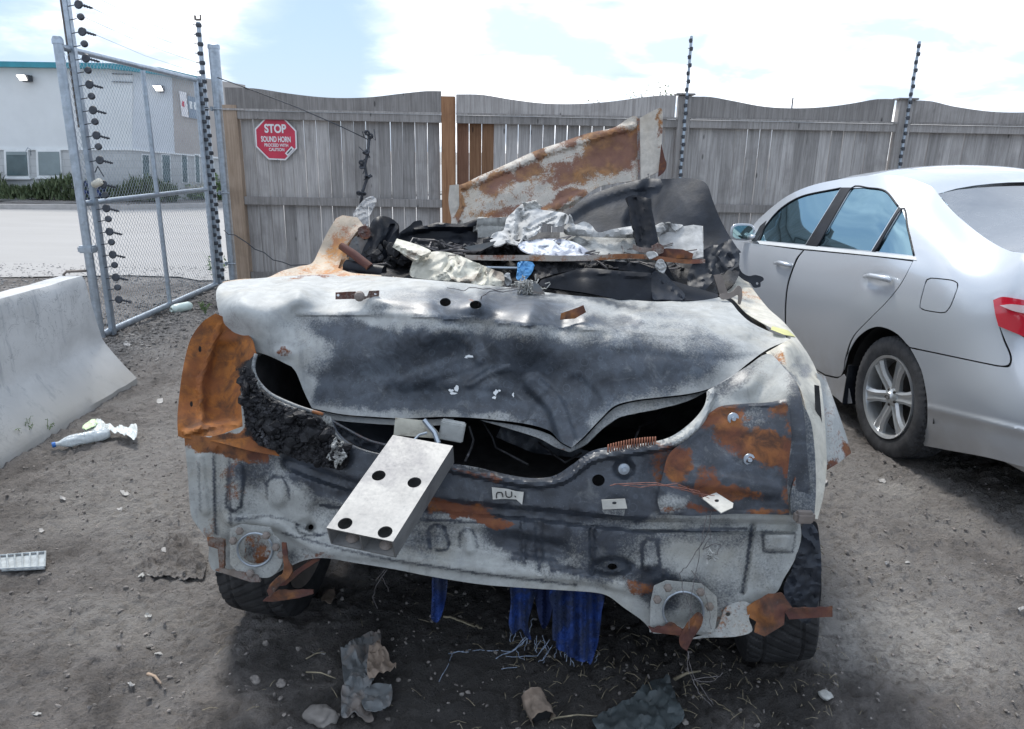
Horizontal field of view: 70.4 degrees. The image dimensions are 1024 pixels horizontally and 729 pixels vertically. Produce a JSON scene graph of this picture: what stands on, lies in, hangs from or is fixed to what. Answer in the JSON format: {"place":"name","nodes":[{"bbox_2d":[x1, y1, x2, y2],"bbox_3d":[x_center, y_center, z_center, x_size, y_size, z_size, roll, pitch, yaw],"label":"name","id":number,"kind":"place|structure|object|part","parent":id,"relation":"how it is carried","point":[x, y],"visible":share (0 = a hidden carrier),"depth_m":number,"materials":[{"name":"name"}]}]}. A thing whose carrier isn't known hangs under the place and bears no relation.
{"place":"outdoors","nodes":[
{"label":"outdoors","id":0,"kind":"place"},
{"bbox_2d":[101,283,218,371],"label":"gravel","id":1,"kind":"structure","parent":0,"point":[121,334],"depth_m":6.83,"materials":[{"name":"gravel"}]},
{"bbox_2d":[0,191,441,204],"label":"verge soil","id":2,"kind":"structure","parent":0,"point":[46,201],"depth_m":20.10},
{"bbox_2d":[83,180,89,199],"bbox_3d":[-11.920,-4.899,20.415,0.429,0.572,0.397,12,20,34],"label":"blue bag","id":3,"kind":"object","parent":2,"relation":"on","point":[85,181],"visible":0.2,"depth_m":20.28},
{"bbox_2d":[0,171,180,201],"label":"verge grass","id":4,"kind":"structure","parent":2,"relation":"on","point":[38,190],"depth_m":20.36,"materials":[{"name":"plant"}]},
{"bbox_2d":[97,187,109,198],"bbox_3d":[-11.566,-4.885,20.413,0.460,0.559,0.368,1,16,0],"label":"blue bag","id":5,"kind":"object","parent":2,"relation":"on","point":[98,192],"visible":0.12,"depth_m":20.29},
{"bbox_2d":[180,182,204,199],"bbox_3d":[-9.704,-5.472,21.893,1.360,0.981,0.986,1,16,0],"label":"flowering shrub","id":6,"kind":"object","parent":2,"relation":"on","point":[199,197],"visible":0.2,"depth_m":21.62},
{"bbox_2d":[215,173,221,199],"bbox_3d":[-8.725,-5.386,21.906,0.702,0.843,0.961,1,16,0],"label":"round shrub","id":7,"kind":"object","parent":2,"relation":"on","point":[219,189],"visible":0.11,"depth_m":21.70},
{"bbox_2d":[0,151,1023,728],"bbox_3d":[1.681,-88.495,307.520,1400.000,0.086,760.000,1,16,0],"label":"ground","id":8,"kind":"structure","parent":0,"point":[854,657],"depth_m":2.60,"materials":[{"name":"soil"}]},
{"bbox_2d":[0,550,45,571],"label":"ribbed plastic piece","id":9,"kind":"object","parent":8,"relation":"on","point":[21,561],"visible":1,"depth_m":2.93,"materials":[{"name":"plastic"}]},
{"bbox_2d":[15,416,32,432],"bbox_3d":[-2.739,0.393,4.069,0.123,0.173,0.153,13,20,34],"label":"weed","id":10,"kind":"object","parent":8,"relation":"on","point":[25,424],"visible":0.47,"depth_m":4.08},
{"bbox_2d":[45,418,54,429],"bbox_3d":[-2.690,0.355,4.207,0.067,0.094,0.045,-8,18,-27],"label":"weed","id":11,"kind":"object","parent":8,"relation":"on","point":[52,424],"visible":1,"depth_m":4.20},
{"bbox_2d":[0,276,137,468],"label":"concrete barrier","id":12,"kind":"object","parent":8,"relation":"on","point":[62,366],"visible":0.99,"depth_m":4.44,"materials":[{"name":"concrete"}]},
{"bbox_2d":[51,428,110,447],"bbox_3d":[-2.429,0.418,4.093,0.289,0.075,0.070,-10,20,-33],"label":"plastic bottle","id":13,"kind":"object","parent":8,"relation":"on","point":[87,437],"visible":1,"depth_m":4.08,"materials":[{"name":"white"}]},
{"bbox_2d":[83,418,136,439],"bbox_3d":[-2.302,0.367,4.205,0.439,0.039,0.150,6,17,17],"label":"plastic bag","id":14,"kind":"object","parent":13,"relation":"on","point":[130,431],"visible":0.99,"depth_m":4.19,"materials":[{"name":"white"}]},
{"bbox_2d":[82,419,97,429],"bbox_3d":[-2.457,0.348,4.239,0.080,0.021,0.153,1,16,0],"label":"green label","id":15,"kind":"object","parent":14,"relation":"on","point":[89,424],"visible":1,"depth_m":4.23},
{"bbox_2d":[60,0,130,334],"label":"electric fence pole","id":16,"kind":"object","parent":8,"relation":"on","point":[94,184],"visible":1,"depth_m":6.00,"materials":[{"name":"metal"}]},
{"bbox_2d":[51,36,217,337],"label":"chain link gate","id":17,"kind":"structure","parent":16,"relation":"attached to","point":[87,248],"depth_m":6.92,"materials":[{"name":"metal"}]},
{"bbox_2d":[78,27,196,72],"bbox_3d":[-3.510,-2.985,6.980,0.034,0.093,2.564,0,16,-3],"label":"fence wire","id":18,"kind":"object","parent":16,"relation":"attached to","point":[142,54],"visible":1,"depth_m":6.88,"materials":[{"name":"metal"}]},
{"bbox_2d":[85,17,196,62],"bbox_3d":[-3.508,-3.086,6.950,0.034,0.083,2.564,0,16,-3],"label":"fence wire","id":19,"kind":"object","parent":16,"relation":"attached to","point":[136,40],"visible":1,"depth_m":6.80,"materials":[{"name":"metal"}]},
{"bbox_2d":[0,263,227,294],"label":"gravel","id":20,"kind":"structure","parent":8,"relation":"on","point":[26,281],"depth_m":9.28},
{"bbox_2d":[0,61,244,200],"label":"office building","id":21,"kind":"structure","parent":8,"relation":"on","point":[33,141],"depth_m":20.70,"materials":[{"name":"white metal"}]},
{"bbox_2d":[4,150,31,178],"bbox_3d":[-14.264,-5.746,20.873,0.823,0.827,0.120,1,16,0],"label":"window","id":22,"kind":"structure","parent":21,"relation":"in","point":[16,162],"depth_m":20.84,"materials":[{"name":"white paint"}]},
{"bbox_2d":[35,150,63,178],"bbox_3d":[-13.333,-5.752,20.866,0.827,0.812,0.120,1,16,0],"label":"window","id":23,"kind":"structure","parent":21,"relation":"in","point":[48,162],"depth_m":20.83,"materials":[{"name":"glass"}]},
{"bbox_2d":[141,154,150,179],"bbox_3d":[-10.597,-5.667,21.010,0.284,0.834,0.070,-6,18,-23],"label":"window","id":24,"kind":"structure","parent":21,"relation":"in","point":[148,164],"depth_m":20.96,"materials":[{"name":"glass"}]},
{"bbox_2d":[161,154,171,183],"bbox_3d":[-10.109,-5.723,21.217,0.312,0.842,0.070,-6,18,-23],"label":"window","id":25,"kind":"structure","parent":21,"relation":"in","point":[163,164],"depth_m":21.18,"materials":[{"name":"glass"}]},
{"bbox_2d":[181,155,188,183],"bbox_3d":[-9.658,-5.775,21.408,0.240,0.850,0.070,-6,18,-23],"label":"window","id":26,"kind":"structure","parent":21,"relation":"in","point":[182,158],"depth_m":21.39,"materials":[{"name":"white paint"}]},
{"bbox_2d":[194,154,200,183],"bbox_3d":[-9.339,-5.811,21.544,0.210,0.855,0.070,-6,18,-23],"label":"window","id":27,"kind":"structure","parent":21,"relation":"in","point":[197,158],"depth_m":21.53,"materials":[{"name":"white paint"}]},
{"bbox_2d":[120,490,129,495],"bbox_3d":[-1.879,0.624,3.524,0.070,0.018,0.031,11,19,31],"label":"litter scrap","id":28,"kind":"object","parent":8,"relation":"on","point":[123,492],"visible":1,"depth_m":3.52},
{"bbox_2d":[146,672,161,683],"bbox_3d":[-1.139,1.002,2.314,0.092,0.022,0.012,13,20,35],"label":"stick","id":29,"kind":"object","parent":8,"relation":"on","point":[153,676],"visible":1,"depth_m":2.31,"materials":[{"name":"brown wood"}]},
{"bbox_2d":[133,534,206,580],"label":"mud ridge","id":30,"kind":"structure","parent":8,"relation":"on","point":[174,558],"depth_m":2.93,"materials":[{"name":"soil"}]},
{"bbox_2d":[170,302,192,312],"bbox_3d":[-3.401,-0.587,7.465,0.096,0.098,0.246,9,18,26],"label":"plastic bottle","id":31,"kind":"object","parent":8,"relation":"on","point":[182,307],"visible":1,"depth_m":7.42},
{"bbox_2d":[198,301,211,313],"bbox_3d":[-3.129,-0.580,7.390,0.135,0.144,0.066,-14,22,-41],"label":"weed","id":32,"kind":"object","parent":8,"relation":"on","point":[202,307],"visible":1,"depth_m":7.38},
{"bbox_2d":[192,14,224,283],"bbox_3d":[-3.542,-2.436,8.507,0.096,3.055,0.065,1,16,0],"label":"electric fence pole","id":33,"kind":"object","parent":8,"relation":"on","point":[200,44],"visible":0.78,"depth_m":8.42,"materials":[{"name":"metal"}]},
{"bbox_2d":[197,76,221,283],"bbox_3d":[-3.529,-2.100,8.439,0.096,2.350,0.065,1,16,0],"label":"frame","id":34,"kind":"object","parent":8,"relation":"on","point":[209,173],"visible":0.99,"depth_m":8.41,"materials":[{"name":"metal"}]},
{"bbox_2d":[202,252,225,274],"bbox_3d":[-3.693,-1.219,9.106,0.319,0.386,0.338,-7,18,-26],"label":"weed","id":35,"kind":"object","parent":8,"relation":"on","point":[210,268],"visible":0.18,"depth_m":9.09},
{"bbox_2d":[205,43,236,279],"bbox_3d":[-3.397,-2.298,8.570,0.320,2.760,0.153,1,16,0],"label":"gate post","id":36,"kind":"object","parent":8,"relation":"on","point":[215,73],"visible":0.84,"depth_m":8.46,"materials":[{"name":"metal"}]},
{"bbox_2d":[217,77,367,139],"bbox_3d":[-2.490,-2.881,8.149,1.758,0.654,0.117,4,17,8],"label":"slack wire","id":37,"kind":"object","parent":36,"relation":"attached to","point":[293,106],"visible":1,"depth_m":8.13,"materials":[{"name":"metal"}]},
{"bbox_2d":[250,675,260,684],"bbox_3d":[-0.819,1.007,2.314,0.036,0.032,0.033,1,16,0],"label":"mud clod","id":38,"kind":"object","parent":8,"relation":"on","point":[255,679],"visible":1,"depth_m":2.31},
{"bbox_2d":[276,678,285,687],"bbox_3d":[-0.731,1.009,2.297,0.033,0.022,0.032,1,16,0],"label":"mud clod","id":39,"kind":"object","parent":8,"relation":"on","point":[280,683],"visible":1,"depth_m":2.29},
{"bbox_2d":[302,704,338,728],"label":"rock","id":40,"kind":"object","parent":8,"relation":"on","point":[321,716],"visible":0.98,"depth_m":2.14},
{"bbox_2d":[306,671,335,678],"bbox_3d":[-0.613,0.995,2.329,0.111,0.015,0.008,6,17,18],"label":"stick","id":41,"kind":"object","parent":8,"relation":"on","point":[320,673],"visible":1,"depth_m":2.33,"materials":[{"name":"wood"}]},
{"bbox_2d":[321,587,335,603],"bbox_3d":[-0.689,0.872,2.732,0.052,0.018,0.108,1,16,0],"label":"clod","id":42,"kind":"object","parent":8,"relation":"on","point":[328,596],"visible":1,"depth_m":2.73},
{"bbox_2d":[340,629,381,722],"bbox_3d":[-0.478,0.985,2.311,0.136,0.046,0.396,-2,17,-12],"label":"crumpled grey sheet","id":43,"kind":"object","parent":8,"relation":"on","point":[354,657],"visible":0.84,"depth_m":2.30,"materials":[{"name":"plastic"}]},
{"bbox_2d":[367,639,395,678],"bbox_3d":[-0.442,0.950,2.340,0.099,0.031,0.160,-9,19,-32],"label":"muddy brown sheet","id":44,"kind":"object","parent":43,"relation":"on","point":[378,660],"visible":1,"depth_m":2.33,"materials":[{"name":"paper"}]},
{"bbox_2d":[361,683,392,711],"bbox_3d":[-0.410,1.012,2.210,0.090,0.024,0.124,1,16,0],"label":"rock","id":45,"kind":"object","parent":8,"relation":"on","point":[379,698],"visible":1,"depth_m":2.21,"materials":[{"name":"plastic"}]},
{"bbox_2d":[0,163,755,279],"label":"parking lot","id":46,"kind":"structure","parent":8,"relation":"on","point":[37,237],"depth_m":12.73,"materials":[{"name":"concrete"}]},
{"bbox_2d":[0,203,222,209],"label":"kerb","id":47,"kind":"structure","parent":46,"relation":"on","point":[39,206],"depth_m":18.77,"materials":[{"name":"concrete"}]},
{"bbox_2d":[588,82,684,145],"bbox_3d":[2.162,-3.547,12.994,1.718,2.872,0.361,1,16,0],"label":"sapling","id":48,"kind":"object","parent":46,"relation":"on","point":[650,92],"visible":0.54,"depth_m":12.67,"materials":[{"name":"plant"}]},
{"bbox_2d":[443,615,481,628],"bbox_3d":[-0.176,0.924,2.604,0.152,0.019,0.011,7,17,20],"label":"dry straw stick","id":49,"kind":"object","parent":8,"relation":"on","point":[462,621],"visible":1,"depth_m":2.60,"materials":[{"name":"plant"}]},
{"bbox_2d":[0,292,1023,728],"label":"dirt clods","id":50,"kind":"object","parent":8,"relation":"on","point":[298,648],"visible":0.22,"depth_m":2.61,"materials":[{"name":"soil"}]},
{"bbox_2d":[0,332,1023,727],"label":"pebbles","id":51,"kind":"object","parent":8,"relation":"on","point":[684,722],"visible":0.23,"depth_m":2.62,"materials":[{"name":"stone"}]},
{"bbox_2d":[177,215,850,705],"bbox_3d":[0.126,-0.071,3.696,2.216,1.392,3.947,3,16,6],"label":"burnt car","id":52,"kind":"object","parent":8,"relation":"on","point":[673,461],"visible":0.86,"depth_m":2.23,"materials":[{"name":"paint"}]},
{"bbox_2d":[338,243,371,269],"bbox_3d":[-0.633,-0.434,2.938,0.168,0.106,0.040,10,19,29],"label":"rusty rod","id":53,"kind":"object","parent":52,"relation":"on","point":[358,258],"visible":0.98,"depth_m":2.92,"materials":[{"name":"metal"}]},
{"bbox_2d":[347,235,367,260],"bbox_3d":[-0.649,-0.480,3.054,0.093,0.133,0.043,1,16,0],"label":"grey glass shard","id":54,"kind":"object","parent":52,"relation":"on","point":[358,244],"visible":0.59,"depth_m":3.04,"materials":[{"name":"glass"}]},
{"bbox_2d":[357,223,371,239],"bbox_3d":[-0.619,-0.553,3.036,0.065,0.072,0.043,1,16,0],"label":"rusty clamp","id":55,"kind":"object","parent":52,"relation":"attached to","point":[364,232],"visible":1,"depth_m":3.02,"materials":[{"name":"metal"}]},
{"bbox_2d":[343,260,386,273],"bbox_3d":[-0.596,-0.384,2.935,0.175,0.071,0.063,6,17,17],"label":"dark pipe","id":56,"kind":"object","parent":52,"relation":"on","point":[350,265],"visible":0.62,"depth_m":2.91,"materials":[{"name":"black plastic"}]},
{"bbox_2d":[361,216,398,264],"bbox_3d":[-0.558,-0.499,3.042,0.122,0.230,0.218,6,17,17],"label":"black tail moulding","id":57,"kind":"object","parent":52,"relation":"on","point":[382,228],"visible":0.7,"depth_m":3.05,"materials":[{"name":"plastic"}]},
{"bbox_2d":[393,239,430,261],"bbox_3d":[-0.409,-0.460,2.918,0.188,0.074,0.090,12,20,34],"label":"cream pipe stub","id":58,"kind":"object","parent":52,"relation":"on","point":[413,252],"visible":1,"depth_m":2.90,"materials":[{"name":"plastic"}]},
{"bbox_2d":[398,218,477,245],"bbox_3d":[-0.339,-0.608,3.338,0.386,0.140,0.068,1,16,0],"label":"black bumper skin","id":59,"kind":"object","parent":52,"relation":"on","point":[459,234],"visible":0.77,"depth_m":3.35,"materials":[{"name":"plastic"}]},
{"bbox_2d":[427,246,476,253],"bbox_3d":[-0.362,-0.483,3.052,0.467,0.039,0.020,4,17,9],"label":"grey cable","id":60,"kind":"object","parent":52,"relation":"on","point":[462,251],"visible":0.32,"depth_m":3.02,"materials":[{"name":"metal"}]},
{"bbox_2d":[410,251,504,286],"bbox_3d":[-0.218,-0.378,2.864,0.400,0.115,0.168,6,17,15],"label":"melted cream cover","id":61,"kind":"object","parent":52,"relation":"on","point":[439,265],"visible":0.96,"depth_m":2.85,"materials":[{"name":"plastic"}]},
{"bbox_2d":[464,241,495,250],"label":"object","id":62,"kind":"object","parent":52,"relation":"on","point":[480,247],"visible":1,"depth_m":2.97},
{"bbox_2d":[473,217,506,237],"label":"grey slab block","id":63,"kind":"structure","parent":52,"relation":"on","point":[484,227],"depth_m":3.31,"materials":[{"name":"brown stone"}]},
{"bbox_2d":[486,266,516,268],"bbox_3d":[-0.048,-0.388,2.909,0.139,0.012,0.012,1,16,0],"label":"chrome trim bar","id":64,"kind":"object","parent":52,"relation":"on","point":[503,267],"visible":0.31,"depth_m":2.90,"materials":[{"name":"metal"}]},
{"bbox_2d":[504,273,511,285],"bbox_3d":[-0.018,-0.334,2.854,0.033,0.054,0.021,10,19,29],"label":"white shred","id":65,"kind":"object","parent":52,"relation":"on","point":[508,280],"visible":0.96,"depth_m":2.85,"materials":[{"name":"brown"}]},
{"bbox_2d":[431,577,604,680],"bbox_3d":[0.019,0.841,2.381,0.564,0.332,0.201,1,16,0],"label":"blue tarp","id":66,"kind":"object","parent":52,"relation":"hanging from","point":[576,620],"visible":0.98,"depth_m":2.35,"materials":[{"name":"plastic"}]},
{"bbox_2d":[516,261,534,280],"bbox_3d":[0.053,-0.367,2.865,0.073,0.077,0.057,1,16,0],"label":"blue cloth","id":67,"kind":"object","parent":52,"relation":"on","point":[525,268],"visible":0.93,"depth_m":2.87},
{"bbox_2d":[490,201,568,246],"bbox_3d":[0.046,-0.604,3.104,0.384,0.167,0.262,-11,20,-35],"label":"white cloth","id":68,"kind":"object","parent":52,"relation":"on","point":[521,223],"visible":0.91,"depth_m":3.11,"materials":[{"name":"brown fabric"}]},
{"bbox_2d":[522,199,542,210],"bbox_3d":[0.089,-0.695,3.199,0.094,0.067,0.039,2,16,4],"label":"grey cloth knot","id":69,"kind":"object","parent":68,"relation":"on","point":[533,204],"visible":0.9,"depth_m":3.19,"materials":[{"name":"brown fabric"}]},
{"bbox_2d":[511,274,549,294],"bbox_3d":[0.065,-0.281,2.670,0.145,0.107,0.115,5,17,14],"label":"wire ball","id":70,"kind":"object","parent":52,"relation":"on","point":[533,287],"visible":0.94,"depth_m":2.64,"materials":[{"name":"grey metal"}]},
{"bbox_2d":[518,239,588,255],"bbox_3d":[0.167,-0.479,2.973,0.261,0.058,0.221,-8,19,-29],"label":"patterned cloth","id":71,"kind":"object","parent":52,"relation":"on","point":[545,247],"visible":0.91,"depth_m":2.97,"materials":[{"name":"fabric"}]},
{"bbox_2d":[448,108,666,223],"bbox_3d":[0.237,-1.083,3.975,1.180,0.632,0.252,1,16,0],"label":"rusty bonnet sheet","id":72,"kind":"object","parent":52,"relation":"on","point":[563,176],"visible":0.94,"depth_m":4.00,"materials":[{"name":"metal"}]},
{"bbox_2d":[533,261,612,283],"bbox_3d":[0.242,-0.372,2.894,0.324,0.083,0.166,1,16,0],"label":"dark cloth","id":73,"kind":"object","parent":52,"relation":"on","point":[544,269],"visible":0.84,"depth_m":2.90,"materials":[{"name":"fabric"}]},
{"bbox_2d":[465,254,704,263],"bbox_3d":[0.283,-0.424,2.885,0.957,0.051,0.036,3,16,6],"label":"rusty rail","id":74,"kind":"object","parent":52,"relation":"on","point":[563,257],"visible":0.98,"depth_m":2.87,"materials":[{"name":"metal"}]},
{"bbox_2d":[646,251,657,259],"bbox_3d":[0.546,-0.425,2.827,0.046,0.034,0.017,4,17,9],"label":"white shred","id":75,"kind":"object","parent":74,"relation":"on","point":[651,255],"visible":1,"depth_m":2.82,"materials":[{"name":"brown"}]},
{"bbox_2d":[632,243,692,258],"bbox_3d":[0.595,-0.449,2.864,0.238,0.064,0.045,4,17,10],"label":"rusty latch","id":76,"kind":"object","parent":74,"relation":"on","point":[658,249],"visible":0.87,"depth_m":2.86,"materials":[{"name":"metal"}]},
{"bbox_2d":[539,268,651,300],"bbox_3d":[0.325,-0.311,2.806,0.434,0.119,0.120,5,17,12],"label":"black plastic cover","id":77,"kind":"object","parent":52,"relation":"on","point":[619,285],"visible":0.98,"depth_m":2.77,"materials":[{"name":"plastic"}]},
{"bbox_2d":[560,226,703,262],"bbox_3d":[0.512,-0.521,3.127,0.622,0.154,0.196,3,16,6],"label":"ash grey slab","id":78,"kind":"object","parent":52,"relation":"on","point":[603,246],"depth_m":3.13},
{"bbox_2d":[564,214,682,237],"bbox_3d":[0.479,-0.592,3.134,0.512,0.094,0.074,5,17,12],"label":"ashy trim strip","id":79,"kind":"object","parent":78,"relation":"on","point":[571,228],"visible":0.72,"depth_m":3.13,"materials":[{"name":"white metal"}]},
{"bbox_2d":[599,259,665,274],"bbox_3d":[0.484,-0.397,2.931,0.278,0.076,0.039,4,17,8],"label":"black seat side","id":80,"kind":"object","parent":52,"relation":"on","point":[623,265],"visible":0.7,"depth_m":2.92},
{"bbox_2d":[625,195,658,247],"bbox_3d":[0.540,-0.579,2.988,0.094,0.224,0.198,-3,17,-13],"label":"dark upright strut","id":81,"kind":"object","parent":52,"relation":"on","point":[642,222],"visible":0.92,"depth_m":2.98,"materials":[{"name":"black plastic"}]},
{"bbox_2d":[563,178,739,270],"bbox_3d":[0.698,-0.663,3.478,0.403,0.450,0.934,-13,21,-39],"label":"bent black panel","id":82,"kind":"object","parent":52,"relation":"on","point":[685,201],"visible":0.44,"depth_m":3.55,"materials":[{"name":"metal"}]},
{"bbox_2d":[655,260,675,281],"bbox_3d":[0.614,-0.393,2.939,0.123,0.132,0.021,8,18,22],"label":"seat strap","id":83,"kind":"object","parent":52,"relation":"on","point":[668,273],"visible":0.27,"depth_m":2.94,"materials":[{"name":"fabric"}]},
{"bbox_2d":[651,270,684,301],"bbox_3d":[0.596,-0.302,2.801,0.134,0.096,0.185,1,16,0],"label":"black bag fold","id":84,"kind":"object","parent":52,"relation":"on","point":[664,287],"visible":1,"depth_m":2.78,"materials":[{"name":"plastic"}]},
{"bbox_2d":[655,259,666,272],"bbox_3d":[0.582,-0.384,2.834,0.046,0.056,0.020,1,16,0],"label":"white shred","id":85,"kind":"object","parent":84,"relation":"on","point":[660,266],"visible":1,"depth_m":2.83,"materials":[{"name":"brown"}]},
{"bbox_2d":[659,225,703,258],"bbox_3d":[0.709,-0.515,3.061,0.205,0.141,0.160,5,17,14],"label":"white box end","id":86,"kind":"object","parent":52,"relation":"on","point":[689,237],"visible":0.76,"depth_m":3.06,"materials":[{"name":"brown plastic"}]},
{"bbox_2d":[671,280,717,300],"bbox_3d":[0.717,-0.283,2.822,0.175,0.064,0.144,1,16,0],"label":"black wedge panel","id":87,"kind":"object","parent":52,"relation":"on","point":[691,293],"visible":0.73,"depth_m":2.82,"materials":[{"name":"plastic"}]},
{"bbox_2d":[687,239,740,289],"bbox_3d":[0.814,-0.406,2.985,0.238,0.203,0.166,-6,18,-21],"label":"torn black sheet","id":88,"kind":"object","parent":52,"relation":"on","point":[721,258],"visible":0.87,"depth_m":2.97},
{"bbox_2d":[713,274,727,293],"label":"tan pillar trim","id":89,"kind":"structure","parent":52,"relation":"attached to","point":[720,284],"depth_m":2.92,"materials":[{"name":"metal"}]},
{"bbox_2d":[719,286,741,304],"bbox_3d":[0.831,-0.264,2.753,0.086,0.072,0.023,1,16,0],"label":"hook bracket","id":90,"kind":"object","parent":52,"relation":"attached to","point":[737,290],"visible":1,"depth_m":2.75,"materials":[{"name":"metal"}]},
{"bbox_2d":[735,267,763,287],"bbox_3d":[1.034,-0.381,3.164,0.126,0.090,0.019,4,17,9],"label":"dark hook bracket","id":91,"kind":"object","parent":52,"relation":"attached to","point":[753,279],"visible":0.96,"depth_m":3.16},
{"bbox_2d":[521,687,555,723],"bbox_3d":[0.078,1.038,2.198,0.079,0.075,0.104,-4,17,-17],"label":"crushed brown can","id":92,"kind":"object","parent":8,"relation":"on","point":[537,706],"visible":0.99,"depth_m":2.18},
{"bbox_2d":[177,554,960,728],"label":"straw litter","id":93,"kind":"object","parent":8,"relation":"on","point":[633,674],"visible":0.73,"depth_m":2.34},
{"bbox_2d":[552,714,597,718],"bbox_3d":[0.197,1.056,2.176,0.155,0.012,0.008,-1,16,-6],"label":"stick","id":94,"kind":"object","parent":8,"relation":"on","point":[558,717],"visible":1,"depth_m":2.17,"materials":[{"name":"wood"}]},
{"bbox_2d":[222,87,1023,278],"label":"wooden fence","id":95,"kind":"object","parent":8,"relation":"on","point":[805,148],"visible":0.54,"depth_m":8.48,"materials":[{"name":"grey wood"}]},
{"bbox_2d":[224,230,307,265],"bbox_3d":[-2.797,-1.360,8.558,1.169,0.432,0.012,1,16,0],"label":"curly cable","id":96,"kind":"object","parent":95,"relation":"attached to","point":[264,252],"visible":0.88,"depth_m":8.57,"materials":[{"name":"plastic"}]},
{"bbox_2d":[255,119,296,159],"bbox_3d":[-2.710,-2.593,8.327,0.476,0.483,0.015,1,16,-2],"label":"stop sign","id":97,"kind":"object","parent":95,"relation":"attached to","point":[275,139],"visible":1,"depth_m":8.33,"materials":[{"name":"red metal"}]},
{"bbox_2d":[356,130,375,204],"bbox_3d":[-1.662,-2.236,8.248,0.244,0.841,0.080,1,16,0],"label":"insulator strip","id":98,"kind":"object","parent":95,"relation":"attached to","point":[363,163],"visible":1,"depth_m":8.24,"materials":[{"name":"plastic"}]},
{"bbox_2d":[678,36,692,177],"bbox_3d":[1.971,-2.677,8.328,0.062,2.020,0.047,1,16,0],"label":"electric fence pole","id":99,"kind":"object","parent":95,"relation":"attached to","point":[684,128],"visible":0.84,"depth_m":8.25,"materials":[{"name":"metal"}]},
{"bbox_2d":[897,41,920,168],"bbox_3d":[4.544,-2.650,8.402,0.062,2.020,0.047,1,16,0],"label":"electric fence pole","id":100,"kind":"object","parent":95,"relation":"attached to","point":[910,102],"visible":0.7,"depth_m":8.30,"materials":[{"name":"metal"}]},
{"bbox_2d":[592,674,684,728],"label":"dark green sheet","id":101,"kind":"object","parent":8,"relation":"on","point":[658,706],"visible":1,"depth_m":2.19,"materials":[{"name":"plastic"}]},
{"bbox_2d":[673,670,700,680],"bbox_3d":[0.568,1.014,2.366,0.105,0.023,0.013,-5,17,-19],"label":"stick","id":102,"kind":"object","parent":8,"relation":"on","point":[682,675],"visible":1,"depth_m":2.36,"materials":[{"name":"wood"}]},
{"bbox_2d":[818,689,832,700],"bbox_3d":[0.984,1.038,2.274,0.047,0.034,0.038,1,16,0],"label":"rock","id":103,"kind":"object","parent":8,"relation":"on","point":[825,695],"visible":1,"depth_m":2.26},
{"bbox_2d":[730,165,1023,471],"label":"parked car","id":104,"kind":"object","parent":8,"relation":"on","point":[893,299],"visible":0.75,"depth_m":4.09,"materials":[{"name":"silver metal"}]},
{"bbox_3d":[2.011,-0.647,5.948,0.057,0.750,1.335,0,16,-4],"label":"door","id":105,"kind":"part","parent":104,"relation":"part of","materials":[{"name":"silver metal"}]},
{"bbox_3d":[2.158,-1.141,5.583,0.214,0.467,0.873,-1,17,-8],"label":"side window","id":106,"kind":"part","parent":104,"relation":"part of","materials":[{"name":"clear glass"}]},
{"bbox_3d":[2.099,-0.333,4.691,0.061,0.863,1.355,0,16,-4],"label":"door","id":107,"kind":"part","parent":104,"relation":"part of","materials":[{"name":"silver metal"}]},
{"bbox_3d":[2.240,-0.926,4.683,0.233,0.406,0.763,1,16,0],"label":"side window","id":108,"kind":"part","parent":104,"relation":"part of","materials":[{"name":"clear glass"}]},
{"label":"side window","id":109,"kind":"part","parent":104,"relation":"part of","materials":[{"name":"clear glass"}]},
{"bbox_3d":[2.151,-0.348,3.660,0.030,0.171,0.226,-1,16,-7],"label":"fuel door","id":110,"kind":"part","parent":104,"relation":"part of","materials":[{"name":"silver metal"}]},
{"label":"rear window","id":111,"kind":"part","parent":104,"relation":"part of","materials":[{"name":"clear glass"}]},
{"bbox_2d":[0,0,1023,158],"label":"sky","id":112,"kind":"structure","parent":0,"point":[765,53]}
]}

